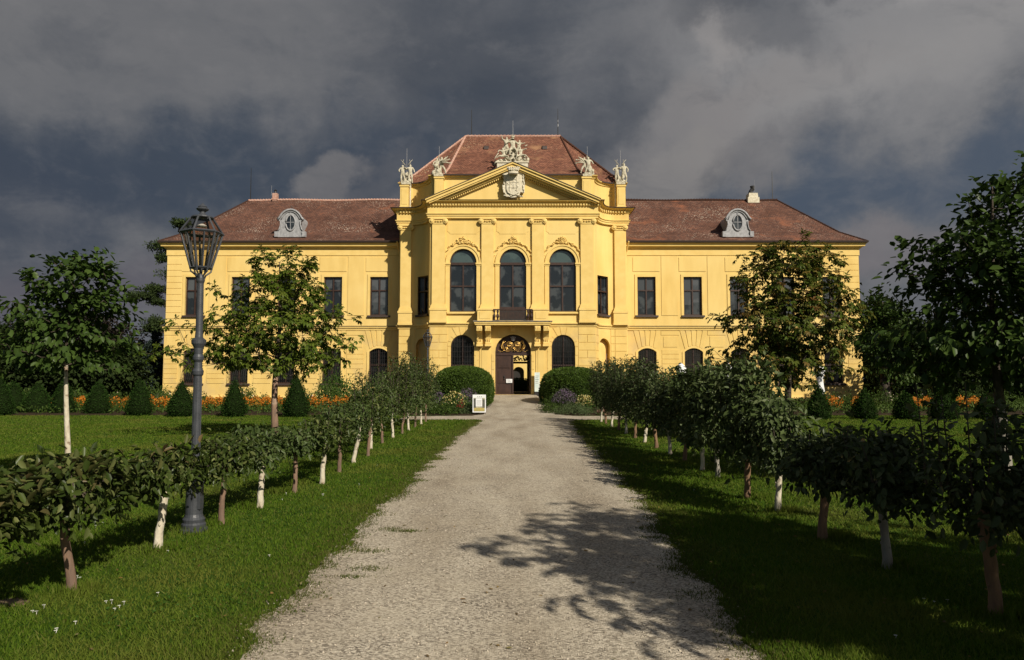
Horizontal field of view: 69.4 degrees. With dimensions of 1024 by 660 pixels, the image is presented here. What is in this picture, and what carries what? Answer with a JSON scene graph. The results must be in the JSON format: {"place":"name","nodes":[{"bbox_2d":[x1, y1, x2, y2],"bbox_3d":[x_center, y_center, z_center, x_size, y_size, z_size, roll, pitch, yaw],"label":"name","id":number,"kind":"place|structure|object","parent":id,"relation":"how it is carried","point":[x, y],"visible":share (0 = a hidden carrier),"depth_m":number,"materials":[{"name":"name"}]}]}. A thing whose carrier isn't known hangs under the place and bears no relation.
{"place":"outdoors","nodes":[
{"label":"outdoors","id":0,"kind":"place"},
{"bbox_2d":[229,420,765,659],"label":"gravel path","id":1,"kind":"structure","parent":0,"point":[509,609],"depth_m":5.94,"materials":[{"name":"beige gravel"}]},
{"bbox_2d":[275,524,718,600],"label":"weeds","id":2,"kind":"object","parent":1,"relation":"on","point":[411,531],"visible":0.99,"depth_m":6.22,"materials":[{"name":"green plant"}]},
{"bbox_2d":[0,424,1008,659],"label":"leaves","id":3,"kind":"object","parent":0,"point":[689,609],"visible":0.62,"depth_m":5.68,"materials":[{"name":"brown plant"}]},
{"bbox_2d":[0,421,1021,628],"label":"clover","id":4,"kind":"object","parent":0,"point":[153,611],"visible":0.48,"depth_m":6.52,"materials":[{"name":"white plant"}]},
{"bbox_2d":[0,380,1023,659],"bbox_3d":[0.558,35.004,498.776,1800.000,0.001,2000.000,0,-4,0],"label":"lawn","id":5,"kind":"structure","parent":0,"point":[366,482],"depth_m":6.70,"materials":[{"name":"green plant"}]},
{"bbox_2d":[0,465,61,561],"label":"espalier tree","id":6,"kind":"object","parent":5,"relation":"on","point":[13,509],"visible":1,"depth_m":4.64,"materials":[{"name":"green plant"}]},
{"bbox_2d":[0,337,73,396],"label":"park tree","id":7,"kind":"object","parent":5,"relation":"on","point":[29,380],"visible":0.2,"depth_m":52.12,"materials":[{"name":"green plant"}]},
{"bbox_2d":[0,246,147,453],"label":"young tree","id":8,"kind":"object","parent":5,"relation":"on","point":[44,331],"visible":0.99,"depth_m":11.22,"materials":[{"name":"green plant"}]},
{"bbox_2d":[0,442,162,590],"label":"espalier tree","id":9,"kind":"object","parent":5,"relation":"on","point":[89,482],"visible":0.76,"depth_m":5.47,"materials":[{"name":"green plant"}]},
{"bbox_2d":[5,310,163,359],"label":"tree","id":10,"kind":"object","parent":5,"relation":"on","point":[111,329],"visible":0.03,"depth_m":65.56,"materials":[{"name":"green plant"}]},
{"bbox_2d":[32,335,170,397],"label":"park tree","id":11,"kind":"object","parent":5,"relation":"on","point":[122,381],"visible":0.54,"depth_m":52.47,"materials":[{"name":"green plant"}]},
{"bbox_2d":[139,330,163,395],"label":"spruce tree","id":12,"kind":"object","parent":5,"relation":"on","point":[155,337],"visible":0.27,"depth_m":59.44,"materials":[{"name":"green plant"}]},
{"bbox_2d":[121,217,192,335],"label":"pine tree","id":13,"kind":"object","parent":5,"relation":"on","point":[152,296],"visible":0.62,"depth_m":70.83,"materials":[{"name":"green plant"}]},
{"bbox_2d":[109,434,226,550],"bbox_3d":[-3.299,1.571,6.979,0.815,1.111,1.542,0,-4,0],"label":"espalier tree","id":14,"kind":"object","parent":5,"relation":"on","point":[177,463],"visible":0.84,"depth_m":6.93,"materials":[{"name":"green plant"}]},
{"bbox_2d":[166,379,192,416],"bbox_3d":[-14.305,2.969,31.976,1.302,1.714,1.306,0,-4,0],"label":"yew cone","id":15,"kind":"object","parent":5,"relation":"on","point":[180,404],"visible":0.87,"depth_m":31.67,"materials":[{"name":"green plant"}]},
{"bbox_2d":[179,203,224,534],"bbox_3d":[-3.353,0.384,7.902,0.404,3.528,0.461,0,-4,0],"label":"street lamp","id":16,"kind":"object","parent":5,"relation":"on","point":[193,517],"visible":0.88,"depth_m":7.87,"materials":[{"name":"grey metal"}]},
{"bbox_2d":[181,428,271,523],"bbox_3d":[-3.203,1.633,8.169,0.822,1.136,1.170,0,-4,0],"label":"espalier tree","id":17,"kind":"object","parent":5,"relation":"on","point":[238,456],"visible":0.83,"depth_m":8.02,"materials":[{"name":"green plant"}]},
{"bbox_2d":[220,377,248,416],"bbox_3d":[-11.979,2.918,31.984,1.200,1.808,1.222,0,-4,0],"label":"yew cone","id":18,"kind":"object","parent":5,"relation":"on","point":[234,404],"visible":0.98,"depth_m":31.70,"materials":[{"name":"green plant"}]},
{"bbox_2d":[132,244,364,431],"bbox_3d":[-7.108,0.318,20.714,6.311,5.447,4.101,0,-4,0],"label":"chestnut tree","id":19,"kind":"object","parent":5,"relation":"on","point":[303,357],"visible":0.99,"depth_m":20.19,"materials":[{"name":"leaves"},{"name":"dark bark"},{"name":"brown bark"}]},
{"bbox_2d":[12,406,486,415],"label":"flower bed soil","id":20,"kind":"structure","parent":5,"relation":"on","point":[121,413],"depth_m":33.57,"materials":[{"name":"brown soil"}]},
{"bbox_2d":[0,378,15,415],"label":"yew cone","id":21,"kind":"object","parent":20,"relation":"on","point":[7,405],"visible":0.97,"depth_m":32.87,"materials":[{"name":"green plant"}]},
{"bbox_2d":[6,380,26,411],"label":"yew cone","id":22,"kind":"object","parent":20,"relation":"on","point":[18,394],"visible":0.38,"depth_m":34.92,"materials":[{"name":"green plant"}]},
{"bbox_2d":[19,381,51,412],"bbox_3d":[-22.488,3.244,35.078,1.552,1.603,1.480,0,-4,0],"label":"yew cone","id":23,"kind":"object","parent":20,"relation":"on","point":[38,397],"visible":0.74,"depth_m":34.75,"materials":[{"name":"green plant"}]},
{"bbox_2d":[47,380,77,412],"bbox_3d":[-20.979,3.116,34.575,1.299,1.787,1.290,0,-4,0],"label":"yew cone","id":24,"kind":"object","parent":20,"relation":"on","point":[57,398],"visible":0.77,"depth_m":34.28,"materials":[{"name":"green plant"}]},
{"bbox_2d":[82,380,112,413],"bbox_3d":[-19.043,3.129,34.019,1.336,1.702,1.282,0,-4,0],"label":"yew cone","id":25,"kind":"object","parent":20,"relation":"on","point":[98,401],"visible":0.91,"depth_m":33.72,"materials":[{"name":"green plant"}]},
{"bbox_2d":[124,377,154,415],"bbox_3d":[-16.627,3.013,32.993,1.298,1.795,1.266,0,-4,0],"label":"yew cone","id":26,"kind":"object","parent":20,"relation":"on","point":[138,401],"visible":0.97,"depth_m":32.69,"materials":[{"name":"green plant"}]},
{"bbox_2d":[74,394,349,410],"bbox_3d":[-17.358,3.820,37.651,20.488,0.744,3.827,0,-4,0],"label":"flower bed","id":27,"kind":"object","parent":20,"relation":"on","point":[254,404],"visible":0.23,"depth_m":36.54,"materials":[{"name":"green plant"}]},
{"bbox_2d":[16,397,417,413],"bbox_3d":[-19.799,4.138,41.639,31.034,0.709,16.672,0,-4,0],"label":"ground cover","id":28,"kind":"object","parent":20,"relation":"on","point":[259,407],"visible":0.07,"depth_m":34.44,"materials":[{"name":"green plant"}]},
{"bbox_2d":[311,373,342,401],"bbox_3d":[-9.917,3.242,39.503,1.730,2.026,2.196,2,-4,-25],"label":"rose bush","id":29,"kind":"object","parent":20,"relation":"on","point":[327,391],"visible":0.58,"depth_m":39.55,"materials":[{"name":"green plant"}]},
{"bbox_2d":[313,367,357,406],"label":"leafy shrub","id":30,"kind":"object","parent":20,"relation":"on","point":[344,387],"visible":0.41,"depth_m":41.65,"materials":[{"name":"green plant"}]},
{"bbox_2d":[436,386,470,412],"bbox_3d":[-2.780,3.284,34.353,2.016,1.328,1.847,0,-4,0],"label":"flowering shrub","id":31,"kind":"object","parent":20,"relation":"on","point":[454,403],"visible":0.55,"depth_m":34.20,"materials":[{"name":"green plant"}]},
{"bbox_2d":[433,365,495,405],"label":"clipped hedge","id":32,"kind":"object","parent":20,"relation":"on","point":[481,380],"visible":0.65,"depth_m":40.10,"materials":[{"name":"green plant"}]},
{"bbox_2d":[215,418,294,507],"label":"espalier tree","id":33,"kind":"object","parent":5,"relation":"on","point":[272,451],"visible":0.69,"depth_m":9.09,"materials":[{"name":"green plant"}]},
{"bbox_2d":[281,374,310,417],"bbox_3d":[-9.175,2.772,31.520,1.269,2.058,1.304,0,-4,0],"label":"yew cone","id":34,"kind":"object","parent":5,"relation":"on","point":[296,403],"visible":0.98,"depth_m":31.20,"materials":[{"name":"green plant"}]},
{"bbox_2d":[262,420,336,492],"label":"espalier tree","id":35,"kind":"object","parent":5,"relation":"on","point":[300,443],"visible":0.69,"depth_m":10.24,"materials":[{"name":"green plant"}]},
{"bbox_2d":[292,404,359,483],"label":"espalier tree","id":36,"kind":"object","parent":5,"relation":"on","point":[334,426],"visible":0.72,"depth_m":11.33,"materials":[{"name":"green plant"}]},
{"bbox_2d":[314,391,362,471],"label":"espalier tree","id":37,"kind":"object","parent":5,"relation":"on","point":[328,411],"visible":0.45,"depth_m":12.76,"materials":[{"name":"green plant"}]},
{"bbox_2d":[344,400,376,462],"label":"espalier tree","id":38,"kind":"object","parent":5,"relation":"on","point":[364,412],"visible":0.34,"depth_m":14.15,"materials":[{"name":"green plant"}]},
{"bbox_2d":[348,385,390,455],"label":"espalier tree","id":39,"kind":"object","parent":5,"relation":"on","point":[375,400],"visible":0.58,"depth_m":15.42,"materials":[{"name":"green plant"}]},
{"bbox_2d":[347,369,392,448],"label":"espalier tree","id":40,"kind":"object","parent":5,"relation":"on","point":[383,387],"visible":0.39,"depth_m":17.03,"materials":[{"name":"green plant"}]},
{"bbox_2d":[364,365,407,442],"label":"espalier tree","id":41,"kind":"object","parent":5,"relation":"on","point":[391,400],"visible":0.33,"depth_m":18.59,"materials":[{"name":"green plant"}]},
{"bbox_2d":[373,353,412,437],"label":"espalier tree","id":42,"kind":"object","parent":5,"relation":"on","point":[404,390],"visible":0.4,"depth_m":20.38,"materials":[{"name":"green plant"}]},
{"bbox_2d":[388,350,421,432],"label":"espalier tree","id":43,"kind":"object","parent":5,"relation":"on","point":[411,375],"visible":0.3,"depth_m":21.84,"materials":[{"name":"green plant"}]},
{"bbox_2d":[395,357,426,430],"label":"espalier tree","id":44,"kind":"object","parent":5,"relation":"on","point":[415,378],"visible":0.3,"depth_m":23.23,"materials":[{"name":"green plant"}]},
{"bbox_2d":[401,356,436,426],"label":"espalier tree","id":45,"kind":"object","parent":5,"relation":"on","point":[422,377],"visible":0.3,"depth_m":24.92,"materials":[{"name":"green plant"}]},
{"bbox_2d":[412,354,436,423],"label":"espalier tree","id":46,"kind":"object","parent":5,"relation":"on","point":[430,380],"visible":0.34,"depth_m":26.41,"materials":[{"name":"green plant"}]},
{"bbox_2d":[157,109,868,398],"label":"palace","id":47,"kind":"structure","parent":5,"relation":"on","point":[546,257],"depth_m":55.75,"materials":[{"name":"yellow paint"}]},
{"bbox_2d":[179,346,203,384],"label":"window","id":48,"kind":"structure","parent":47,"relation":"in","point":[188,377],"depth_m":55.81,"materials":[{"name":"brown wood"}]},
{"bbox_2d":[181,274,206,316],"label":"window","id":49,"kind":"structure","parent":47,"relation":"in","point":[189,286],"depth_m":56.23,"materials":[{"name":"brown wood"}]},
{"bbox_2d":[226,347,249,384],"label":"window","id":50,"kind":"structure","parent":47,"relation":"in","point":[243,377],"depth_m":55.82,"materials":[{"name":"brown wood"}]},
{"bbox_2d":[228,274,252,316],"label":"window","id":51,"kind":"structure","parent":47,"relation":"in","point":[235,276],"depth_m":56.27,"materials":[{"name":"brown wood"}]},
{"bbox_2d":[320,346,342,384],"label":"window","id":52,"kind":"structure","parent":47,"relation":"in","point":[335,366],"depth_m":55.85,"materials":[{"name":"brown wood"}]},
{"bbox_2d":[321,274,344,316],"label":"window","id":53,"kind":"structure","parent":47,"relation":"in","point":[335,283],"depth_m":56.29,"materials":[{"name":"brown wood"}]},
{"bbox_2d":[367,346,389,384],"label":"window","id":54,"kind":"structure","parent":47,"relation":"in","point":[379,355],"depth_m":55.88,"materials":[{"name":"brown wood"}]},
{"bbox_2d":[367,274,390,316],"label":"window","id":55,"kind":"structure","parent":47,"relation":"in","point":[379,291],"depth_m":56.25,"materials":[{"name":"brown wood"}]},
{"bbox_2d":[415,276,428,316],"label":"window","id":56,"kind":"structure","parent":47,"relation":"in","point":[422,281],"depth_m":54.41,"materials":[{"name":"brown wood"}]},
{"bbox_2d":[451,335,473,365],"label":"window","id":57,"kind":"structure","parent":47,"relation":"in","point":[456,354],"depth_m":52.21,"materials":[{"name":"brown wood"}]},
{"bbox_2d":[445,236,480,313],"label":"window","id":58,"kind":"structure","parent":47,"relation":"in","point":[463,270],"depth_m":52.47,"materials":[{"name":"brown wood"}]},
{"bbox_2d":[495,355,513,394],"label":"door","id":59,"kind":"structure","parent":47,"relation":"in","point":[504,364],"depth_m":52.21,"materials":[{"name":"brown wood"}]},
{"bbox_2d":[494,134,528,164],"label":"statue group","id":60,"kind":"object","parent":47,"relation":"on","point":[512,151],"visible":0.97,"depth_m":53.62,"materials":[{"name":"stone"}]},
{"bbox_2d":[494,235,531,319],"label":"window","id":61,"kind":"structure","parent":47,"relation":"in","point":[512,274],"depth_m":52.48,"materials":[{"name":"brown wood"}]},
{"bbox_2d":[544,236,580,313],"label":"window","id":62,"kind":"structure","parent":47,"relation":"in","point":[562,272],"depth_m":52.47,"materials":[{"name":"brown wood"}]},
{"bbox_2d":[552,335,574,368],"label":"window","id":63,"kind":"structure","parent":47,"relation":"in","point":[561,356],"depth_m":52.20,"materials":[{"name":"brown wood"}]},
{"bbox_2d":[597,275,610,316],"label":"window","id":64,"kind":"structure","parent":47,"relation":"in","point":[601,280],"depth_m":54.41,"materials":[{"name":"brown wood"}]},
{"bbox_2d":[635,274,658,316],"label":"window","id":65,"kind":"structure","parent":47,"relation":"in","point":[645,287],"depth_m":56.23,"materials":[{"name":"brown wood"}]},
{"bbox_2d":[636,346,658,372],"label":"window","id":66,"kind":"structure","parent":47,"relation":"in","point":[647,353],"depth_m":55.88,"materials":[{"name":"wood"}]},
{"bbox_2d":[681,274,704,316],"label":"window","id":67,"kind":"structure","parent":47,"relation":"in","point":[692,304],"depth_m":56.23,"materials":[{"name":"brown wood"}]},
{"bbox_2d":[682,346,705,370],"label":"window","id":68,"kind":"structure","parent":47,"relation":"in","point":[692,354],"depth_m":55.88,"materials":[{"name":"grey wood"}]},
{"bbox_2d":[727,274,750,315],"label":"window","id":69,"kind":"structure","parent":47,"relation":"in","point":[732,299],"depth_m":56.22,"materials":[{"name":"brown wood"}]},
{"bbox_2d":[822,351,846,384],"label":"window","id":70,"kind":"structure","parent":47,"relation":"in","point":[837,381],"depth_m":55.77,"materials":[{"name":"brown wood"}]},
{"bbox_2d":[473,395,570,415],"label":"path","id":71,"kind":"structure","parent":5,"relation":"on","point":[513,405],"depth_m":37.96,"materials":[{"name":"beige gravel"}]},
{"bbox_2d":[591,359,619,422],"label":"espalier tree","id":72,"kind":"object","parent":5,"relation":"on","point":[596,384],"visible":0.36,"depth_m":26.59,"materials":[{"name":"green plant"}]},
{"bbox_2d":[600,354,630,429],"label":"espalier tree","id":73,"kind":"object","parent":5,"relation":"on","point":[607,384],"visible":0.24,"depth_m":23.50,"materials":[{"name":"green plant"}]},
{"bbox_2d":[602,359,641,433],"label":"espalier tree","id":74,"kind":"object","parent":5,"relation":"on","point":[614,384],"visible":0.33,"depth_m":21.81,"materials":[{"name":"green plant"}]},
{"bbox_2d":[613,360,646,437],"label":"espalier tree","id":75,"kind":"object","parent":5,"relation":"on","point":[623,398],"visible":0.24,"depth_m":20.21,"materials":[{"name":"green plant"}]},
{"bbox_2d":[622,355,665,442],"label":"espalier tree","id":76,"kind":"object","parent":5,"relation":"on","point":[633,385],"visible":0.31,"depth_m":18.73,"materials":[{"name":"green plant"}]},
{"bbox_2d":[631,360,677,448],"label":"espalier tree","id":77,"kind":"object","parent":5,"relation":"on","point":[640,391],"visible":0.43,"depth_m":17.08,"materials":[{"name":"green plant"}]},
{"bbox_2d":[639,372,681,453],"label":"espalier tree","id":78,"kind":"object","parent":5,"relation":"on","point":[654,409],"visible":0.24,"depth_m":15.70,"materials":[{"name":"green plant"}]},
{"bbox_2d":[653,364,698,460],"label":"espalier tree","id":79,"kind":"object","parent":5,"relation":"on","point":[670,410],"visible":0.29,"depth_m":14.44,"materials":[{"name":"green plant"}]},
{"bbox_2d":[667,358,728,469],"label":"espalier tree","id":80,"kind":"object","parent":5,"relation":"on","point":[679,393],"visible":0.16,"depth_m":13.24,"materials":[{"name":"green plant"}]},
{"bbox_2d":[680,359,744,477],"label":"espalier tree","id":81,"kind":"object","parent":5,"relation":"on","point":[695,399],"visible":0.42,"depth_m":11.64,"materials":[{"name":"green plant"}]},
{"bbox_2d":[703,350,796,498],"bbox_3d":[3.196,1.302,10.023,1.060,2.064,1.606,0,-4,0],"label":"espalier tree","id":82,"kind":"object","parent":5,"relation":"on","point":[746,382],"visible":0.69,"depth_m":9.80,"materials":[{"name":"green plant"}]},
{"bbox_2d":[728,378,821,511],"bbox_3d":[3.211,1.418,9.006,0.968,1.679,1.704,0,-4,0],"label":"espalier tree","id":83,"kind":"object","parent":5,"relation":"on","point":[772,421],"visible":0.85,"depth_m":8.68,"materials":[{"name":"green plant"}]},
{"bbox_2d":[555,399,1023,415],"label":"flower bed soil","id":84,"kind":"structure","parent":5,"relation":"on","point":[840,411],"depth_m":33.58,"materials":[{"name":"brown soil"}]},
{"bbox_2d":[549,385,577,411],"bbox_3d":[2.585,3.297,35.393,1.592,1.354,1.692,3,-5,-41],"label":"lavender","id":85,"kind":"object","parent":84,"relation":"on","point":[569,395],"visible":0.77,"depth_m":35.16,"materials":[{"name":"purple plant"}]},
{"bbox_2d":[538,366,601,407],"bbox_3d":[3.522,3.325,42.828,4.049,2.509,8.633,0,-4,0],"label":"clipped hedge","id":86,"kind":"object","parent":84,"relation":"on","point":[573,379],"visible":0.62,"depth_m":39.91,"materials":[{"name":"green plant"}]},
{"bbox_2d":[552,402,598,414],"bbox_3d":[2.731,3.516,33.483,2.071,0.668,2.318,2,-4,-29],"label":"santolina","id":87,"kind":"object","parent":84,"relation":"on","point":[571,409],"visible":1,"depth_m":33.28,"materials":[{"name":"green plant"}]},
{"bbox_2d":[611,396,1023,413],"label":"ground cover","id":88,"kind":"object","parent":84,"relation":"on","point":[889,407],"visible":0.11,"depth_m":35.51,"materials":[{"name":"orange plant"}]},
{"bbox_2d":[843,294,923,399],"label":"lime tree","id":89,"kind":"object","parent":84,"relation":"on","point":[885,375],"visible":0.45,"depth_m":41.70,"materials":[{"name":"green plant"}]},
{"bbox_2d":[825,395,978,408],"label":"flowers","id":90,"kind":"object","parent":84,"relation":"on","point":[960,398],"visible":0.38,"depth_m":36.88,"materials":[{"name":"orange plant"}]},
{"bbox_2d":[705,228,876,430],"bbox_3d":[6.970,0.256,18.806,4.020,5.315,3.722,-1,-4,15],"label":"chestnut tree","id":91,"kind":"object","parent":5,"relation":"on","point":[787,348],"visible":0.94,"depth_m":18.15,"materials":[{"name":"green plant"}]},
{"bbox_2d":[764,418,874,539],"bbox_3d":[3.054,1.517,7.473,1.011,1.283,1.426,0,-4,0],"label":"espalier tree","id":92,"kind":"object","parent":5,"relation":"on","point":[808,465],"visible":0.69,"depth_m":7.31,"materials":[{"name":"green plant"}]},
{"bbox_2d":[807,384,832,419],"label":"yew cone","id":93,"kind":"object","parent":5,"relation":"on","point":[822,410],"visible":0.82,"depth_m":29.72,"materials":[{"name":"green plant"}]},
{"bbox_2d":[851,387,878,419],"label":"yew cone","id":94,"kind":"object","parent":5,"relation":"on","point":[863,403],"visible":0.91,"depth_m":29.59,"materials":[{"name":"green plant"}]},
{"bbox_2d":[815,410,944,568],"bbox_3d":[3.172,1.385,6.286,0.883,1.377,1.491,0,-4,0],"label":"espalier tree","id":95,"kind":"object","parent":5,"relation":"on","point":[884,487],"visible":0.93,"depth_m":6.11,"materials":[{"name":"green plant"}]},
{"bbox_2d":[859,282,925,397],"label":"park tree","id":96,"kind":"object","parent":5,"relation":"on","point":[867,384],"visible":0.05,"depth_m":59.47,"materials":[{"name":"green plant"}]},
{"bbox_2d":[891,390,920,419],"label":"yew cone","id":97,"kind":"object","parent":5,"relation":"on","point":[900,410],"visible":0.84,"depth_m":29.64,"materials":[{"name":"green plant"}]},
{"bbox_2d":[857,316,990,398],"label":"park tree","id":98,"kind":"object","parent":5,"relation":"on","point":[965,376],"visible":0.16,"depth_m":48.59,"materials":[{"name":"green plant"}]},
{"bbox_2d":[853,150,1023,491],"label":"broad leaved tree","id":99,"kind":"object","parent":5,"relation":"on","point":[993,255],"visible":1,"depth_m":10.28,"materials":[{"name":"green plant"}]},
{"bbox_2d":[926,384,960,419],"bbox_3d":[17.440,2.894,29.840,1.261,1.562,1.251,0,-4,0],"label":"yew cone","id":100,"kind":"object","parent":5,"relation":"on","point":[947,402],"visible":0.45,"depth_m":29.53,"materials":[{"name":"green plant"}]},
{"bbox_2d":[901,369,1023,615],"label":"espalier tree","id":101,"kind":"object","parent":5,"relation":"on","point":[993,513],"visible":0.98,"depth_m":4.96,"materials":[{"name":"green plant"}]},
{"bbox_2d":[945,294,1023,401],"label":"park tree","id":102,"kind":"object","parent":5,"relation":"on","point":[1015,392],"visible":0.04,"depth_m":52.64,"materials":[{"name":"green plant"}]},
{"bbox_2d":[0,0,1023,378],"label":"sky","id":103,"kind":"structure","parent":0,"point":[119,119],"materials":[{"name":"grey"}]},
{"bbox_2d":[398,416,627,419],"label":"cross path","id":104,"kind":"structure","parent":0,"point":[515,417],"depth_m":31.03,"materials":[{"name":"beige gravel"}]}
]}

